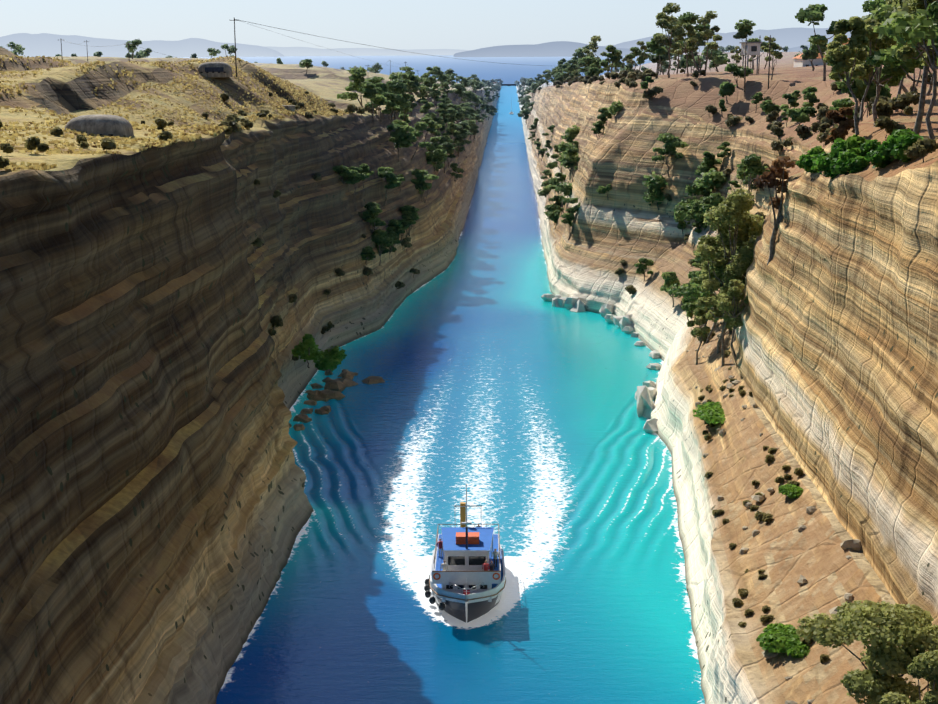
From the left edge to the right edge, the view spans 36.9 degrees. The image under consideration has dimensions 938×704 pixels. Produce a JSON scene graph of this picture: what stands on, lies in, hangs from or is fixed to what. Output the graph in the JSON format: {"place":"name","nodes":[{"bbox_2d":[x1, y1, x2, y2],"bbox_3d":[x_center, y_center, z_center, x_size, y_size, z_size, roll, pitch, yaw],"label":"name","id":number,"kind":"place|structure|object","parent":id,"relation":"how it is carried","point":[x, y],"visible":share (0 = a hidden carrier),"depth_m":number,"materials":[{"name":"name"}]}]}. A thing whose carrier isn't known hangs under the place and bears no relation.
{"place":"outdoors","nodes":[
{"label":"outdoors","id":0,"kind":"place"},
{"bbox_2d":[0,47,500,703],"bbox_3d":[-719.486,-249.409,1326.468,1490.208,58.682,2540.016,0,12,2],"label":"terrain","id":1,"kind":"structure","parent":0,"point":[156,509],"depth_m":121.78,"materials":[{"name":"brown stone"}]},
{"bbox_2d":[65,114,133,136],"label":"pillbox","id":2,"kind":"structure","parent":1,"relation":"on","point":[111,125],"depth_m":133.53,"materials":[{"name":"concrete"}]},
{"bbox_2d":[0,55,352,171],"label":"dry grass tufts","id":3,"kind":"object","parent":1,"relation":"on","point":[211,129],"visible":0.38,"depth_m":203.25,"materials":[{"name":"yellow plant"}]},
{"bbox_2d":[197,62,232,76],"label":"pillbox","id":4,"kind":"structure","parent":1,"relation":"on","point":[214,69],"depth_m":248.40,"materials":[{"name":"concrete"}]},
{"bbox_2d":[282,105,294,111],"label":"concrete block","id":5,"kind":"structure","parent":1,"relation":"on","point":[291,107],"depth_m":256.65,"materials":[{"name":"grey concrete"}]},
{"bbox_2d":[61,17,770,91],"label":"utility poles","id":6,"kind":"object","parent":1,"relation":"on","point":[234,20],"visible":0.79,"depth_m":283.11,"materials":[{"name":"brown wood"}]},
{"bbox_2d":[146,55,704,703],"bbox_3d":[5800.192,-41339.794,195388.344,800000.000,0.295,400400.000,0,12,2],"label":"canal water","id":7,"kind":"structure","parent":0,"point":[506,393],"depth_m":169.78,"materials":[{"name":"blue liquid"}]},
{"bbox_2d":[288,368,384,430],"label":"fallen rocks","id":8,"kind":"object","parent":7,"relation":"in","point":[334,388],"visible":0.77,"depth_m":218.93,"materials":[{"name":"brown stone"}]},
{"bbox_2d":[424,484,505,622],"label":"tour boat","id":9,"kind":"object","parent":7,"relation":"on","point":[468,564],"visible":0.96,"depth_m":134.96,"materials":[{"name":"grey metal"}]},
{"bbox_2d":[0,27,852,57],"bbox_3d":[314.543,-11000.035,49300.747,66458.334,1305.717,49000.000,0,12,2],"label":"distant mountains","id":10,"kind":"structure","parent":0,"point":[49,45],"depth_m":59008.92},
{"bbox_2d":[0,0,873,49],"label":"sky","id":11,"kind":"structure","parent":0,"point":[390,24],"materials":[{"name":"white"}]},
{"bbox_2d":[516,52,937,703],"bbox_3d":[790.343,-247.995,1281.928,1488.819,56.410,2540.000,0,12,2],"label":"terrain","id":12,"kind":"structure","parent":0,"point":[834,366],"depth_m":138.41,"materials":[{"name":"beige stone"}]},
{"bbox_2d":[0,4,923,239],"bbox_3d":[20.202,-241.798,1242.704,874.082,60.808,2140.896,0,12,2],"label":"pine trees","id":13,"kind":"object","parent":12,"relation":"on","point":[392,95],"visible":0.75,"depth_m":395.45,"materials":[{"name":"green plant"}]},
{"bbox_2d":[0,65,937,662],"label":"scrub bushes","id":14,"kind":"object","parent":12,"relation":"on","point":[886,107],"visible":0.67,"depth_m":201.63,"materials":[{"name":"green plant"}]},
{"bbox_2d":[494,82,515,85],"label":"bridge","id":15,"kind":"structure","parent":12,"relation":"on","point":[507,84],"depth_m":2336.27,"materials":[{"name":"metal"}]},
{"bbox_2d":[541,294,661,433],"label":"shoreline rocks","id":16,"kind":"object","parent":12,"relation":"on","point":[645,394],"visible":0.69,"depth_m":258.00,"materials":[{"name":"grey stone"}]},
{"bbox_2d":[291,128,923,657],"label":"green bushes","id":17,"kind":"object","parent":12,"relation":"on","point":[853,152],"visible":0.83,"depth_m":132.29,"materials":[{"name":"green plant"}]},
{"bbox_2d":[332,0,937,343],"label":"pine trees","id":18,"kind":"object","parent":12,"relation":"on","point":[894,70],"visible":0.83,"depth_m":261.40,"materials":[{"name":"green plant"}]},
{"bbox_2d":[572,3,815,79],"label":"pine trees","id":19,"kind":"object","parent":12,"relation":"on","point":[677,32],"visible":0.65,"depth_m":326.76,"materials":[{"name":"green plant"}]},
{"bbox_2d":[740,42,761,74],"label":"stilt cabin","id":20,"kind":"object","parent":12,"relation":"on","point":[752,48],"visible":0.75,"depth_m":317.66,"materials":[{"name":"concrete"}]},
{"bbox_2d":[686,321,860,703],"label":"bench rubble","id":21,"kind":"object","parent":12,"relation":"on","point":[853,544],"visible":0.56,"depth_m":124.47,"materials":[{"name":"brown stone"}]},
{"bbox_2d":[753,107,858,264],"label":"dry trees","id":22,"kind":"object","parent":12,"relation":"on","point":[841,120],"visible":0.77,"depth_m":160.38,"materials":[{"name":"brown plant"}]},
{"bbox_2d":[794,53,827,66],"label":"house","id":23,"kind":"structure","parent":12,"relation":"on","point":[800,62],"depth_m":432.10,"materials":[{"name":"paint"}]},
{"bbox_2d":[687,0,937,703],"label":"trees","id":24,"kind":"object","parent":12,"relation":"on","point":[727,252],"visible":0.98,"depth_m":117.72,"materials":[{"name":"green plant"}]}
]}

